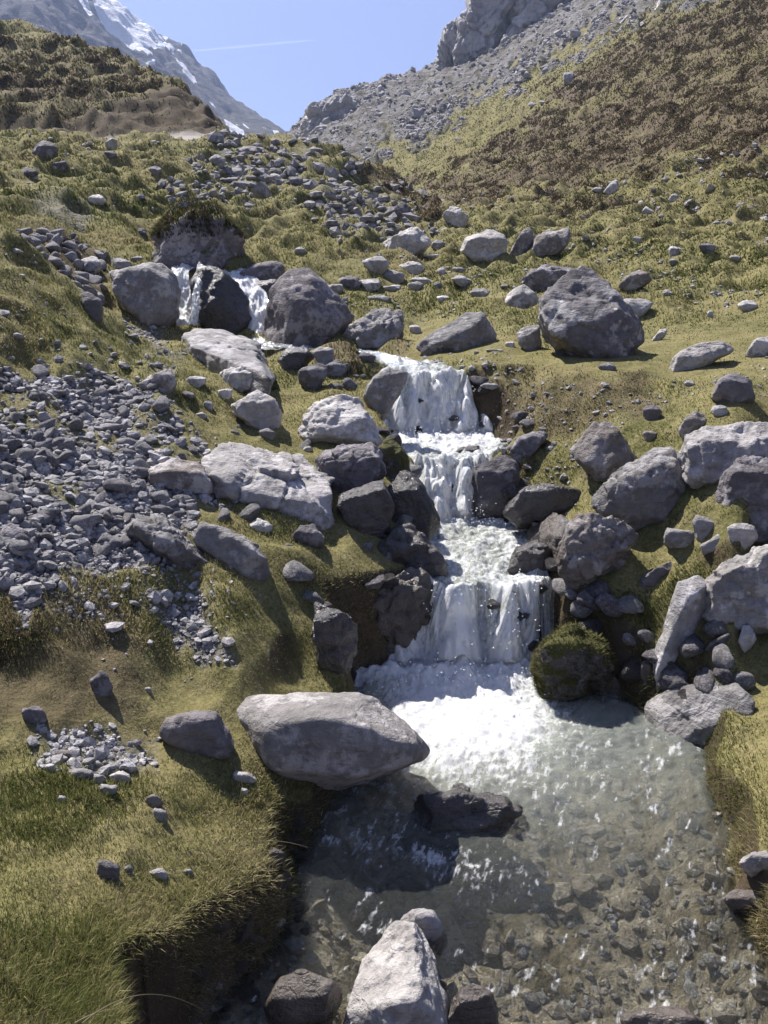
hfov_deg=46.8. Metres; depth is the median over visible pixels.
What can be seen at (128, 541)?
scree stone
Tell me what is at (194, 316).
waterfall
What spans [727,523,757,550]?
stone
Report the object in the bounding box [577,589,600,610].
bank stone
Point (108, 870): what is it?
stone
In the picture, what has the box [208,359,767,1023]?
stream
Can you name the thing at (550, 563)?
bank stone
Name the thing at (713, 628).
bank stone
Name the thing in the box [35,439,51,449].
scree stone
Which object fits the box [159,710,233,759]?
boulder
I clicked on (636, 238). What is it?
stone
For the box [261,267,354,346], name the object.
boulder
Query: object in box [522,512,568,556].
boulder
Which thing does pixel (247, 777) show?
stone
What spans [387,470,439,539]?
boulder
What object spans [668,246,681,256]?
stone
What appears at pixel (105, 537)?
scree stone
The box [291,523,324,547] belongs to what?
stone
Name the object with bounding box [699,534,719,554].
stone
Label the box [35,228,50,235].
scree stone
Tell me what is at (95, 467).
scree stone
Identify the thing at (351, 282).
stone
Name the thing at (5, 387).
scree stone
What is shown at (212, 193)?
scree stone
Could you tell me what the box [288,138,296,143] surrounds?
scree stone
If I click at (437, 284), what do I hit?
stone
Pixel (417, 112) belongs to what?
ridge rubble
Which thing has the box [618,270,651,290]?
stone
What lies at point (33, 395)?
scree stone
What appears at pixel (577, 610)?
bank stone
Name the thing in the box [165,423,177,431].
scree stone
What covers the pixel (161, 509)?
scree stone
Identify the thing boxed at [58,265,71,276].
scree stone
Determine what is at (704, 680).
bank stone
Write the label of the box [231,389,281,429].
boulder
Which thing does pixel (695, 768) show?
shore stone
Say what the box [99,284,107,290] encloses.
scree stone
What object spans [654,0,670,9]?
outcrop
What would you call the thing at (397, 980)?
boulder
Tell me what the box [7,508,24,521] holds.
scree stone
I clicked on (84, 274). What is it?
scree stone
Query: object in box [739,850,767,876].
stone
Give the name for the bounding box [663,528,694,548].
stone
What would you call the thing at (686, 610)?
boulder
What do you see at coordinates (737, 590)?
boulder
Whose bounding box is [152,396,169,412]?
scree stone
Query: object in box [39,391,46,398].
scree stone
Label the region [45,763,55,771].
stone
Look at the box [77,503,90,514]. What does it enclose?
scree stone
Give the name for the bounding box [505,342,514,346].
stone
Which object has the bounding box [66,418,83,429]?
scree stone
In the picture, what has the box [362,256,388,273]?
stone
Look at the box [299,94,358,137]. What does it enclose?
rock face
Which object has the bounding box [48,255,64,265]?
scree stone
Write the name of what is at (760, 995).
shore stone
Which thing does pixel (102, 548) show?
scree stone
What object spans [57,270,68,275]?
scree stone
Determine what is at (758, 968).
shore stone
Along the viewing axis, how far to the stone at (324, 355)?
8.02 m
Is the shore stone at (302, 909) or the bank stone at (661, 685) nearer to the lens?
the shore stone at (302, 909)
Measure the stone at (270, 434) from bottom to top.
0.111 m
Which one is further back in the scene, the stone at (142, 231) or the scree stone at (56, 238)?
the stone at (142, 231)
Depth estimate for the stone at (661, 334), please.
9.09 m
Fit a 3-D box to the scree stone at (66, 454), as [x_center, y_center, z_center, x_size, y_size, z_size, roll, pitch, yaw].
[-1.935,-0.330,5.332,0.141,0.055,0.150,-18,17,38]
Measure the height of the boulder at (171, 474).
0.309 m
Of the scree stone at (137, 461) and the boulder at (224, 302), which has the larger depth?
the boulder at (224, 302)
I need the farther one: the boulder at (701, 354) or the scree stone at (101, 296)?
the scree stone at (101, 296)
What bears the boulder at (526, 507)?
on the hillside
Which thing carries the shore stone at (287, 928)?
on the hillside
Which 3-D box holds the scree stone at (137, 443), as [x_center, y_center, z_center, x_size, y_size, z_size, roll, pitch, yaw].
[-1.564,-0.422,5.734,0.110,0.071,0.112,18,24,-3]
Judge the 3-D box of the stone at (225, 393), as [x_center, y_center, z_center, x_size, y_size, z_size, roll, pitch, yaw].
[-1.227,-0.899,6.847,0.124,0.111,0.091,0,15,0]
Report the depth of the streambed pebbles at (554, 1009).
3.92 m
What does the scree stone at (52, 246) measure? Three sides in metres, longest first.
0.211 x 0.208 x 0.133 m
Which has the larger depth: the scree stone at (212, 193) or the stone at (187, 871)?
the scree stone at (212, 193)
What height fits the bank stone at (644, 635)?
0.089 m
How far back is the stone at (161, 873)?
3.21 m
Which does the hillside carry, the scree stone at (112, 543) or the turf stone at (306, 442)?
the turf stone at (306, 442)
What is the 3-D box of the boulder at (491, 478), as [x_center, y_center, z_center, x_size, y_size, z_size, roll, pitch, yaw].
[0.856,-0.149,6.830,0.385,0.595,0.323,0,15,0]
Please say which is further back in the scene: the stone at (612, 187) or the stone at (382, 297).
the stone at (612, 187)
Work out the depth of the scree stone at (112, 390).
6.33 m
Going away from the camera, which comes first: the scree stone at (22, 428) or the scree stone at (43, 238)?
the scree stone at (22, 428)
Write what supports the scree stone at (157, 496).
on the scree at (102, 413)
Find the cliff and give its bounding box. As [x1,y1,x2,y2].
[435,0,568,70]
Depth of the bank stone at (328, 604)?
5.06 m
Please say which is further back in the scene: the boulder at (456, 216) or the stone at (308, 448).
the boulder at (456, 216)
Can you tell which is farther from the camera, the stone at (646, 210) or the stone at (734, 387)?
the stone at (646, 210)
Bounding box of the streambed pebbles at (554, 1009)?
[208,726,767,1023]
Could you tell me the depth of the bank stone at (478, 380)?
7.91 m
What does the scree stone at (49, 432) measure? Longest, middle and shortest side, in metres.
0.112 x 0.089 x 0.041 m
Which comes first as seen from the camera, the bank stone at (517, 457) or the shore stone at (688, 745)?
the shore stone at (688, 745)
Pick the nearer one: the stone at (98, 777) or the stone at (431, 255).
the stone at (98, 777)
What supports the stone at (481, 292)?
on the hillside
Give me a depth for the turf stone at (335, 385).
7.66 m
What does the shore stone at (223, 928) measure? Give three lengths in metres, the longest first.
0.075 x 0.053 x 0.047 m
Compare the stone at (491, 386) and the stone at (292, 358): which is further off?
the stone at (292, 358)
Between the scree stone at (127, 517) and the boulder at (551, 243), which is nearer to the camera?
the scree stone at (127, 517)
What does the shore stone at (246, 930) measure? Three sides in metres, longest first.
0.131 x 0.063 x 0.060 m
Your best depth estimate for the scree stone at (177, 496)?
5.33 m
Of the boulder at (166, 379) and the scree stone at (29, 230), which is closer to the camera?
the boulder at (166, 379)
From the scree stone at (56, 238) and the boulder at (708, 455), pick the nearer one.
the boulder at (708, 455)
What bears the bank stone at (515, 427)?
on the hillside
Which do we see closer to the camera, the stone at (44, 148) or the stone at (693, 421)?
the stone at (693, 421)
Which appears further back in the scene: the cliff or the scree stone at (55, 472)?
the cliff
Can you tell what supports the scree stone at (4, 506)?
on the hillside
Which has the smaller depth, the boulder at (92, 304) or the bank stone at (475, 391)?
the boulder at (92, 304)
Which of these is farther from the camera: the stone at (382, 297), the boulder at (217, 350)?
the stone at (382, 297)
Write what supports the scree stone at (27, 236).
on the hillside
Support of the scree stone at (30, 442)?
on the scree at (102, 413)
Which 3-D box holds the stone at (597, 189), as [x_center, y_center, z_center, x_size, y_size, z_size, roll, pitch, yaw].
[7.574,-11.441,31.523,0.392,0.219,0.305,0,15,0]
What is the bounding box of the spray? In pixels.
[379,365,544,694]
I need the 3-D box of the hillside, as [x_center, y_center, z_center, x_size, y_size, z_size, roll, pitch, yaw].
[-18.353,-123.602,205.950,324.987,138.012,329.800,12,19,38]
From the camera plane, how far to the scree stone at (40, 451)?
5.22 m
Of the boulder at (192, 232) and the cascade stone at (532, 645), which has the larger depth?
the boulder at (192, 232)
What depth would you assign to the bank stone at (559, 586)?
5.45 m
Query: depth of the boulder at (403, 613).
5.41 m
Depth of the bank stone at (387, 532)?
5.72 m
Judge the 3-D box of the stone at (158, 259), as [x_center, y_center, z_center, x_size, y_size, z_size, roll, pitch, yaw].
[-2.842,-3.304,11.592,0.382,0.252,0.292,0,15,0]
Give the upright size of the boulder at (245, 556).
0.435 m
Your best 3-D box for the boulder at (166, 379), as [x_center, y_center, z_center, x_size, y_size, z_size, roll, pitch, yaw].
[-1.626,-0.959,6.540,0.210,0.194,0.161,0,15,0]
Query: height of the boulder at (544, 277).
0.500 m
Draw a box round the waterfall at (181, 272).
[171,263,200,325]
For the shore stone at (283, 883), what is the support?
on the hillside
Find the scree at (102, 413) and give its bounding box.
[0,310,260,784]
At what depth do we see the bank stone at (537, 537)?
6.05 m
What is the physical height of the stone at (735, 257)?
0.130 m
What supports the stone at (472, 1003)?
on the hillside
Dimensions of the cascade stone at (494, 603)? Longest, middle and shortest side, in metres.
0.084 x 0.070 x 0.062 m
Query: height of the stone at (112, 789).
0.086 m
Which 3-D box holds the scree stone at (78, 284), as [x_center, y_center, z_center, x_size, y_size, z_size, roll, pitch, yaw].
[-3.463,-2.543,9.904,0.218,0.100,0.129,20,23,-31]
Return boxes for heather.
[0,0,767,235]
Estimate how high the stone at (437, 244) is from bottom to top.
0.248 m
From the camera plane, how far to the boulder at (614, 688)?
5.21 m
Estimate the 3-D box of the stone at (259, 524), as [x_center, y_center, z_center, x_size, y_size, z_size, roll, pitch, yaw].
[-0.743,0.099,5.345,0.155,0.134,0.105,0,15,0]
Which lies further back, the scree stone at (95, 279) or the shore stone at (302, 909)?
the scree stone at (95, 279)
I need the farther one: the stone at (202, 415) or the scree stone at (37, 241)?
the scree stone at (37, 241)
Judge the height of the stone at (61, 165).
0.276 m
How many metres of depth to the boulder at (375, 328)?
9.99 m
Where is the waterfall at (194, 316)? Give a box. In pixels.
[188,262,204,325]
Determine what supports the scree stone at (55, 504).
on the hillside
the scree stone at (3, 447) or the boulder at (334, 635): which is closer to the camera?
the boulder at (334, 635)
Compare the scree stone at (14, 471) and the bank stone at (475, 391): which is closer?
the scree stone at (14, 471)
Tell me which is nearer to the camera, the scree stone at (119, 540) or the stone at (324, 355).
the scree stone at (119, 540)
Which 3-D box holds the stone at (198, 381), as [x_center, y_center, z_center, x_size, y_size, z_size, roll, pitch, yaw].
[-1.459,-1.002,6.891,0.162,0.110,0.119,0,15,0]
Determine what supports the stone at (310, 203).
on the hillside
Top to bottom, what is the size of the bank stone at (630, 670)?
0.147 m
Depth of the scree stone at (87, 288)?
10.08 m
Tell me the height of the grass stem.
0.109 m
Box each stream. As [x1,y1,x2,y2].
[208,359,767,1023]
[261,341,434,367]
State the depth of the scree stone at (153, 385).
6.45 m
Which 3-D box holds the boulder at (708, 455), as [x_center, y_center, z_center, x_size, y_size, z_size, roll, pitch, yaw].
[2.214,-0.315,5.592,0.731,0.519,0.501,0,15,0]
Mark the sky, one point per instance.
(276, 58)
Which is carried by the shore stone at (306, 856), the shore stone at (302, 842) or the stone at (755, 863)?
the shore stone at (302, 842)
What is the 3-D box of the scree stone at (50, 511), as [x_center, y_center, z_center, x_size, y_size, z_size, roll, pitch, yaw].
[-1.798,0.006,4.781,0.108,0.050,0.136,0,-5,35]
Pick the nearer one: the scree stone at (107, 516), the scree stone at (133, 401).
the scree stone at (107, 516)
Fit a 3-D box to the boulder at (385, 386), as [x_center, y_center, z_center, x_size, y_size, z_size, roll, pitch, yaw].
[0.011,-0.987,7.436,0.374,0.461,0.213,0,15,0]
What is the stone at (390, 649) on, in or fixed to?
on the hillside
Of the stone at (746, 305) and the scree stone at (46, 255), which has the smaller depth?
the scree stone at (46, 255)
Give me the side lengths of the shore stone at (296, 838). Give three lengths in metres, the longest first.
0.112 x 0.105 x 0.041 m
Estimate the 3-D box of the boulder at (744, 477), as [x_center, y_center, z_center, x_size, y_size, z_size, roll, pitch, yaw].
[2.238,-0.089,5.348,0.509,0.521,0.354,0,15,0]
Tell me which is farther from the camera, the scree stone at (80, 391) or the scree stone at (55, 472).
the scree stone at (80, 391)
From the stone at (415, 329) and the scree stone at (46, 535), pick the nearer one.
the scree stone at (46, 535)
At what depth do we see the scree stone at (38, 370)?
6.08 m
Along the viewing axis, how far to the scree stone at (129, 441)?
5.71 m
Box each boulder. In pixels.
[79,292,102,322]
[109,262,180,326]
[125,513,208,569]
[147,196,250,272]
[148,458,214,499]
[150,369,176,393]
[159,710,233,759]
[181,328,274,394]
[189,265,251,334]
[191,521,270,581]
[201,442,334,530]
[220,366,252,391]
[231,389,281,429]
[237,692,429,790]
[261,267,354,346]
[297,394,382,446]
[311,602,357,674]
[314,442,386,493]
[336,480,394,539]
[343,307,403,349]
[343,920,448,1023]
[363,367,407,420]
[373,567,435,647]
[377,523,451,584]
[378,438,410,479]
[383,227,431,254]
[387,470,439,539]
[398,783,522,861]
[416,311,496,355]
[442,206,468,227]
[460,229,508,261]
[471,455,519,522]
[502,483,580,528]
[505,284,538,308]
[507,540,551,580]
[510,227,534,255]
[520,264,571,291]
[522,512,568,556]
[527,620,618,717]
[531,228,570,256]
[538,265,644,357]
[556,512,638,588]
[563,72,574,83]
[569,421,636,481]
[591,446,687,529]
[598,674,620,700]
[642,681,754,750]
[653,575,706,691]
[669,341,733,371]
[677,421,767,488]
[701,544,767,633]
[715,455,767,542]
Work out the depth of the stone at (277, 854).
3.63 m
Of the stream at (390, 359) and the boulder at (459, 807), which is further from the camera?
the stream at (390, 359)
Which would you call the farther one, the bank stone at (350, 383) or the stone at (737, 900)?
the bank stone at (350, 383)
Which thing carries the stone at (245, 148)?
on the hillside
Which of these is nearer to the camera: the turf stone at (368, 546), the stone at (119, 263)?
the turf stone at (368, 546)
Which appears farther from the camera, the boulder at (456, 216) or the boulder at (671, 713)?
the boulder at (456, 216)
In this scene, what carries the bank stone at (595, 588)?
on the hillside
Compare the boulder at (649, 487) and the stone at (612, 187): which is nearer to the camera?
the boulder at (649, 487)
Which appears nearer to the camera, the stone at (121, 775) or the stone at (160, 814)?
the stone at (160, 814)
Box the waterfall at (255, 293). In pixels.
[224,268,280,349]
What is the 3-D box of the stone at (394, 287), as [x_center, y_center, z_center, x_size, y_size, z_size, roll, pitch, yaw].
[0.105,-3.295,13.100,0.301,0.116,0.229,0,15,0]
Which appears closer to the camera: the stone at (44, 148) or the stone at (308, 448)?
the stone at (308, 448)
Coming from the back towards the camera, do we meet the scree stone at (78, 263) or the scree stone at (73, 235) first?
the scree stone at (73, 235)
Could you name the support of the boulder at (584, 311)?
on the hillside
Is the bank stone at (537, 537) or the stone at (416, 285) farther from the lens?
the stone at (416, 285)
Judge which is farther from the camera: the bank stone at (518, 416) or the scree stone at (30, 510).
the bank stone at (518, 416)
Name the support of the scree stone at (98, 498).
on the scree at (102, 413)
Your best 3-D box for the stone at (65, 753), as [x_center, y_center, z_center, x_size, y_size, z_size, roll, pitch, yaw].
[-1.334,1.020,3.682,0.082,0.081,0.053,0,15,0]
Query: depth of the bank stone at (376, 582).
5.32 m
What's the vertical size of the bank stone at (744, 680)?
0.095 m
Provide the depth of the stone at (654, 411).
6.62 m
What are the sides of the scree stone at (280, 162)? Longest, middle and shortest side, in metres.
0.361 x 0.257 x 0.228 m
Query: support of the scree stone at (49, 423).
on the hillside
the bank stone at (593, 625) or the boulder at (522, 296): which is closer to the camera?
the bank stone at (593, 625)
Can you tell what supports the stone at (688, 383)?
on the hillside
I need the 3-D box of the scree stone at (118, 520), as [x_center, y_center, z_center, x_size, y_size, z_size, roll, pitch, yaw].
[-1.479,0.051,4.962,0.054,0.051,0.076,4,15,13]
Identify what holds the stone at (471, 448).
on the hillside
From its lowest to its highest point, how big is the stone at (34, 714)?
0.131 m
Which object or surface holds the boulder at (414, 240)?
on the hillside
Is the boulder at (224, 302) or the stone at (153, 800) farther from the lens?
the boulder at (224, 302)
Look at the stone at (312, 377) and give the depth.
7.60 m
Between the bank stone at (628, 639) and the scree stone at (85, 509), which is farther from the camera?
the bank stone at (628, 639)
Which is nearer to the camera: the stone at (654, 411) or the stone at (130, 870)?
the stone at (130, 870)
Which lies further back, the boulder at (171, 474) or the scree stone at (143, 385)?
the scree stone at (143, 385)
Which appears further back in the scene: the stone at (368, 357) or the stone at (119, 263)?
the stone at (119, 263)
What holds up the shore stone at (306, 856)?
on the hillside
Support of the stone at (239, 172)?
on the hillside
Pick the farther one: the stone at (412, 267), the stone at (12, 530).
the stone at (412, 267)
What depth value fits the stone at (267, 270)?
11.31 m
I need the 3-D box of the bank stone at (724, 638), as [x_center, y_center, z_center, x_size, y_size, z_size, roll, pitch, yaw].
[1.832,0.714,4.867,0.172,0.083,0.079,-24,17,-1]
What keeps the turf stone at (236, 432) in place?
on the hillside
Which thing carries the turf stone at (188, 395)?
on the hillside
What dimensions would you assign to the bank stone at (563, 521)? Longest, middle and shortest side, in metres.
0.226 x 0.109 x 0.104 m
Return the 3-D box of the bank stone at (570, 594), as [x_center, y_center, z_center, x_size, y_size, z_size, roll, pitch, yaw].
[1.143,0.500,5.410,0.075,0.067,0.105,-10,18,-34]
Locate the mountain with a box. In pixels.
[0,0,285,135]
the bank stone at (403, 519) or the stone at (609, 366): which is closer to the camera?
the bank stone at (403, 519)
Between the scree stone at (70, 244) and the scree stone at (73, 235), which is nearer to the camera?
the scree stone at (70, 244)
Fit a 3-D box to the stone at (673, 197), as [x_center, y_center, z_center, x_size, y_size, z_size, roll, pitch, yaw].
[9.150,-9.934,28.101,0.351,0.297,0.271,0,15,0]
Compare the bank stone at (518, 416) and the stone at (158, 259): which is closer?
the bank stone at (518, 416)
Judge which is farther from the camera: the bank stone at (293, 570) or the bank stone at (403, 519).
the bank stone at (403, 519)
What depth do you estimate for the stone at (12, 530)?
4.44 m
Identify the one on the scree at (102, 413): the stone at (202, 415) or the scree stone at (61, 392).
the scree stone at (61, 392)
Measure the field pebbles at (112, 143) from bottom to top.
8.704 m
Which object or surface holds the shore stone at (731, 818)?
on the hillside
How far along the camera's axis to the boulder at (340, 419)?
6.52 m
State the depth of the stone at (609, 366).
7.63 m
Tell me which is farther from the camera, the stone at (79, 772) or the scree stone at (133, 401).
the scree stone at (133, 401)
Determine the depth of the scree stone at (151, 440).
5.79 m
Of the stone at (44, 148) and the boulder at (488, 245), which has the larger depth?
the stone at (44, 148)
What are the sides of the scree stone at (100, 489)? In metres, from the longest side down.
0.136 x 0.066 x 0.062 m
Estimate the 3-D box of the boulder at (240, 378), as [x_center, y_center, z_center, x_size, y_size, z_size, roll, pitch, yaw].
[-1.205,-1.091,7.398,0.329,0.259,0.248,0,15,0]
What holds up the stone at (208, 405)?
on the hillside
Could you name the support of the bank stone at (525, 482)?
on the hillside
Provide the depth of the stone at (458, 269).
14.73 m
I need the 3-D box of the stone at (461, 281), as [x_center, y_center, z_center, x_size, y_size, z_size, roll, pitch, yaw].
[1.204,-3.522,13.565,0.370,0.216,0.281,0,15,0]
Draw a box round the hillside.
[0,0,767,1023]
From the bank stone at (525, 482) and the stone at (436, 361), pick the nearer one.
the bank stone at (525, 482)
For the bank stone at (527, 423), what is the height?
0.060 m
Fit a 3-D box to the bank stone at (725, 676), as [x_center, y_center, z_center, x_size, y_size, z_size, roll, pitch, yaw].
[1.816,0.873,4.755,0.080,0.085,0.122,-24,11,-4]
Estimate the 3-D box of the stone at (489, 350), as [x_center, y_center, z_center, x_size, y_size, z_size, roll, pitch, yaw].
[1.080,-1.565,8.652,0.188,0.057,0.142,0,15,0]
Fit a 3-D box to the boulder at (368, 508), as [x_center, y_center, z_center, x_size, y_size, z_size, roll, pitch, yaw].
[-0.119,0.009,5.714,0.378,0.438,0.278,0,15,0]
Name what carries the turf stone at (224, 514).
on the hillside
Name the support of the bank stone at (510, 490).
on the hillside
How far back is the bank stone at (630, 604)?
5.17 m
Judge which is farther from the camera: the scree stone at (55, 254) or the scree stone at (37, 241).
the scree stone at (55, 254)
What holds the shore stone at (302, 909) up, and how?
on the hillside
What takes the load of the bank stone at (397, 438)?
on the hillside
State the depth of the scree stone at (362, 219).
21.49 m
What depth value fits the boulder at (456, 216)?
24.12 m
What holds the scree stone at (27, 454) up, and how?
on the scree at (102, 413)
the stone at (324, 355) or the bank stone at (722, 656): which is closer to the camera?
the bank stone at (722, 656)
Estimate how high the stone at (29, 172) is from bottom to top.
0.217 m
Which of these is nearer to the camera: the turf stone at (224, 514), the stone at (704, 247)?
the turf stone at (224, 514)
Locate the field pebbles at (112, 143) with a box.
[0,133,767,529]
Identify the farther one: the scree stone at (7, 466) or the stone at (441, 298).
the stone at (441, 298)
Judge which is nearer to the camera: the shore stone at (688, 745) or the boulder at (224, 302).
the shore stone at (688, 745)
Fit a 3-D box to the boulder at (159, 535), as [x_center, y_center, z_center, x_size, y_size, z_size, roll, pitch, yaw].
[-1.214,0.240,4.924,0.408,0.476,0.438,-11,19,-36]
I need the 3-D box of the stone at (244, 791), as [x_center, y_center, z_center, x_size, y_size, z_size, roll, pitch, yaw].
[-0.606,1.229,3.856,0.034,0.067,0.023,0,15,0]
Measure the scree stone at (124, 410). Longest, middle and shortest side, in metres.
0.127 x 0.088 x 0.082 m
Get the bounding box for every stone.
[0,374,8,382]
[0,384,10,389]
[0,444,7,450]
[0,462,17,469]
[0,490,13,502]
[0,501,9,514]
[1,523,30,537]
[3,439,21,453]
[5,537,34,549]
[6,483,20,495]
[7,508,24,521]
[9,469,24,475]
[12,474,20,481]
[14,533,29,549]
[15,448,35,461]
[17,227,32,234]
[17,426,26,430]
[21,167,38,177]
[21,233,31,240]
[21,706,47,723]
[24,439,34,447]
[25,508,36,513]
[28,391,39,399]
[30,236,41,245]
[30,431,43,440]
[30,510,53,524]
[31,364,48,376]
[32,140,57,156]
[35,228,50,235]
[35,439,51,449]
[36,449,44,454]
[38,235,46,243]
[38,418,55,429]
[38,532,53,538]
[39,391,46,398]
[41,252,48,259]
[41,447,59,465]
[42,508,60,514]
[45,241,61,252]
[45,427,54,437]
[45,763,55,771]
[46,233,63,241]
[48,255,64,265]
[48,502,59,506]
[50,229,63,234]
[50,251,59,257]
[51,233,60,245]
[51,437,64,446]
[52,160,67,170]
[52,390,66,394]
[52,469,58,474]
[55,749,70,756]
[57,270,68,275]
[57,438,74,449]
[57,795,65,801]
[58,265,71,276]
[58,450,72,461]
[62,247,73,252]
[63,241,77,248]
[64,251,77,261]
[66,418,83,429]
[68,514,102,528]
[68,768,93,778]
[69,232,76,239]
[72,280,83,288]
[73,259,83,268]
[73,525,85,532]
[74,271,88,280]
[74,274,89,284]
[75,389,85,394]
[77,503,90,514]
[81,256,101,272]
[82,260,96,271]
[82,285,97,295]
[87,465,99,469]
[88,194,105,204]
[89,273,101,283]
[89,670,112,696]
[90,774,105,783]
[92,760,101,767]
[93,387,108,396]
[93,541,110,556]
[94,250,106,259]
[94,490,109,503]
[96,292,104,305]
[96,860,119,881]
[97,487,112,493]
[97,532,119,543]
[98,784,117,794]
[99,259,106,269]
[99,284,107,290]
[99,423,124,430]
[102,151,116,157]
[102,374,115,383]
[103,478,131,494]
[103,511,112,521]
[107,388,115,392]
[108,539,117,550]
[108,771,130,783]
[109,507,125,515]
[110,257,131,268]
[112,395,125,402]
[112,536,122,547]
[114,517,123,524]
[116,437,136,445]
[118,405,129,417]
[120,535,133,546]
[121,513,134,523]
[122,447,135,453]
[124,865,133,873]
[127,398,138,403]
[131,256,142,261]
[132,466,148,478]
[133,458,149,468]
[134,441,146,446]
[134,443,153,452]
[134,448,144,455]
[134,455,147,461]
[138,228,146,236]
[138,382,148,390]
[144,435,158,444]
[145,687,151,692]
[145,794,162,807]
[147,382,158,388]
[149,166,161,174]
[149,868,167,880]
[150,505,173,513]
[152,253,177,266]
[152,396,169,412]
[152,490,168,502]
[152,808,166,822]
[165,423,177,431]
[171,494,193,502]
[172,511,185,517]
[182,391,194,399]
[183,869,193,876]
[186,376,206,387]
[186,503,197,509]
[188,445,198,453]
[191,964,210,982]
[196,412,206,418]
[203,401,213,410]
[208,189,216,196]
[210,154,225,168]
[215,918,228,933]
[217,389,232,398]
[217,508,229,520]
[230,429,239,434]
[231,167,243,176]
[232,770,256,783]
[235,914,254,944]
[236,981,259,1003]
[239,146,256,151]
[239,261,284,280]
[239,503,260,520]
[240,788,247,794]
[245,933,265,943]
[249,518,273,532]
[257,279,275,301]
[259,428,275,439]
[263,969,341,1023]
[269,848,284,871]
[270,173,280,179]
[272,974,283,984]
[273,159,282,166]
[277,347,314,369]
[277,872,291,890]
[282,560,314,581]
[282,923,291,938]
[283,831,301,842]
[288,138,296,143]
[288,176,302,184]
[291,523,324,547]
[291,849,311,861]
[294,247,307,253]
[294,899,308,919]
[297,839,304,849]
[297,883,305,893]
[298,363,327,389]
[299,439,311,448]
[300,927,309,935]
[302,589,323,604]
[303,446,311,451]
[304,200,316,206]
[311,347,333,364]
[324,601,332,607]
[327,359,346,376]
[327,383,343,388]
[328,177,336,181]
[328,284,343,292]
[338,275,361,288]
[342,378,357,389]
[350,668,356,682]
[354,685,365,694]
[358,216,365,221]
[359,353,375,362]
[360,278,381,291]
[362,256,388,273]
[362,542,373,550]
[364,574,385,588]
[367,295,391,302]
[377,426,389,433]
[382,572,398,589]
[383,285,400,290]
[384,270,403,283]
[385,524,390,534]
[385,552,392,560]
[385,642,395,655]
[386,434,401,445]
[394,202,410,217]
[395,514,412,525]
[399,261,423,273]
[400,908,444,965]
[407,281,423,289]
[409,325,420,333]
[410,277,431,284]
[410,462,421,475]
[423,254,439,257]
[431,240,445,249]
[433,281,441,287]
[433,359,442,367]
[436,295,448,301]
[437,266,445,275]
[447,983,498,1023]
[448,415,458,420]
[451,275,470,286]
[452,267,466,272]
[452,445,479,460]
[469,288,489,296]
[470,376,487,384]
[472,385,480,395]
[478,380,491,393]
[480,383,497,389]
[485,349,502,351]
[486,599,499,609]
[500,438,507,445]
[500,483,518,496]
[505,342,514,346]
[510,411,527,420]
[510,424,518,429]
[510,431,547,458]
[510,454,521,463]
[514,611,529,620]
[517,325,541,350]
[519,419,534,427]
[519,478,529,486]
[527,534,539,542]
[527,640,538,651]
[528,582,547,594]
[544,557,557,570]
[552,578,571,594]
[559,519,569,525]
[563,589,576,599]
[570,600,593,617]
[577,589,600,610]
[578,618,602,634]
[581,579,610,597]
[592,187,602,191]
[594,593,623,616]
[598,362,615,370]
[603,180,618,193]
[617,595,643,613]
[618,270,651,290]
[620,657,640,682]
[620,1005,707,1023]
[622,632,636,645]
[623,298,653,317]
[633,236,641,242]
[637,629,654,643]
[639,561,671,587]
[640,660,651,683]
[642,207,654,214]
[642,431,656,440]
[642,648,674,664]
[643,404,661,419]
[652,329,667,340]
[656,679,667,690]
[661,664,687,684]
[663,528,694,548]
[666,677,689,689]
[668,194,677,201]
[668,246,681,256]
[668,259,677,264]
[677,689,686,699]
[678,410,706,439]
[679,633,704,657]
[681,742,692,749]
[684,380,694,385]
[688,765,703,775]
[692,515,713,541]
[694,666,714,693]
[698,243,715,251]
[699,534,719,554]
[702,619,726,637]
[705,632,731,650]
[707,311,712,316]
[711,373,755,403]
[711,405,728,415]
[712,643,734,669]
[713,667,733,683]
[723,889,758,912]
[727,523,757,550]
[729,813,735,821]
[730,255,740,260]
[733,671,755,689]
[738,300,757,311]
[738,625,756,652]
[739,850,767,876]
[742,938,753,950]
[745,336,767,357]
[750,988,767,1002]
[756,960,763,971]
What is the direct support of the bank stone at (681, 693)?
on the hillside
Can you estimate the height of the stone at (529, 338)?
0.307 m
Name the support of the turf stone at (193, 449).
on the hillside
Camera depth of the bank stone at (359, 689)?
5.32 m
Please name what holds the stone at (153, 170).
on the hillside
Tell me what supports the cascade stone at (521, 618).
in the stream at (482, 715)
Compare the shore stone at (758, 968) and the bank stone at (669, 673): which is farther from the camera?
the bank stone at (669, 673)
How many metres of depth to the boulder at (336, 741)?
3.97 m
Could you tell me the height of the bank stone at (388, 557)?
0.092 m
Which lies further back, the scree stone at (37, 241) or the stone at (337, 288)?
the stone at (337, 288)
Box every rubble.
[156,129,440,241]
[286,0,709,163]
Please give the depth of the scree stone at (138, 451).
5.66 m
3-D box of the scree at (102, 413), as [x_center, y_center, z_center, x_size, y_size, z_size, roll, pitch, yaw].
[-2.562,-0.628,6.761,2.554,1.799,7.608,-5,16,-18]
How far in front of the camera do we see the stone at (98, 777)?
3.54 m
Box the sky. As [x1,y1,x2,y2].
[116,0,465,130]
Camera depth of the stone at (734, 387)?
6.30 m
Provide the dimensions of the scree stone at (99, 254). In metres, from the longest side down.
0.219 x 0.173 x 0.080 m
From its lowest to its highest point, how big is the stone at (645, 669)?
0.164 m

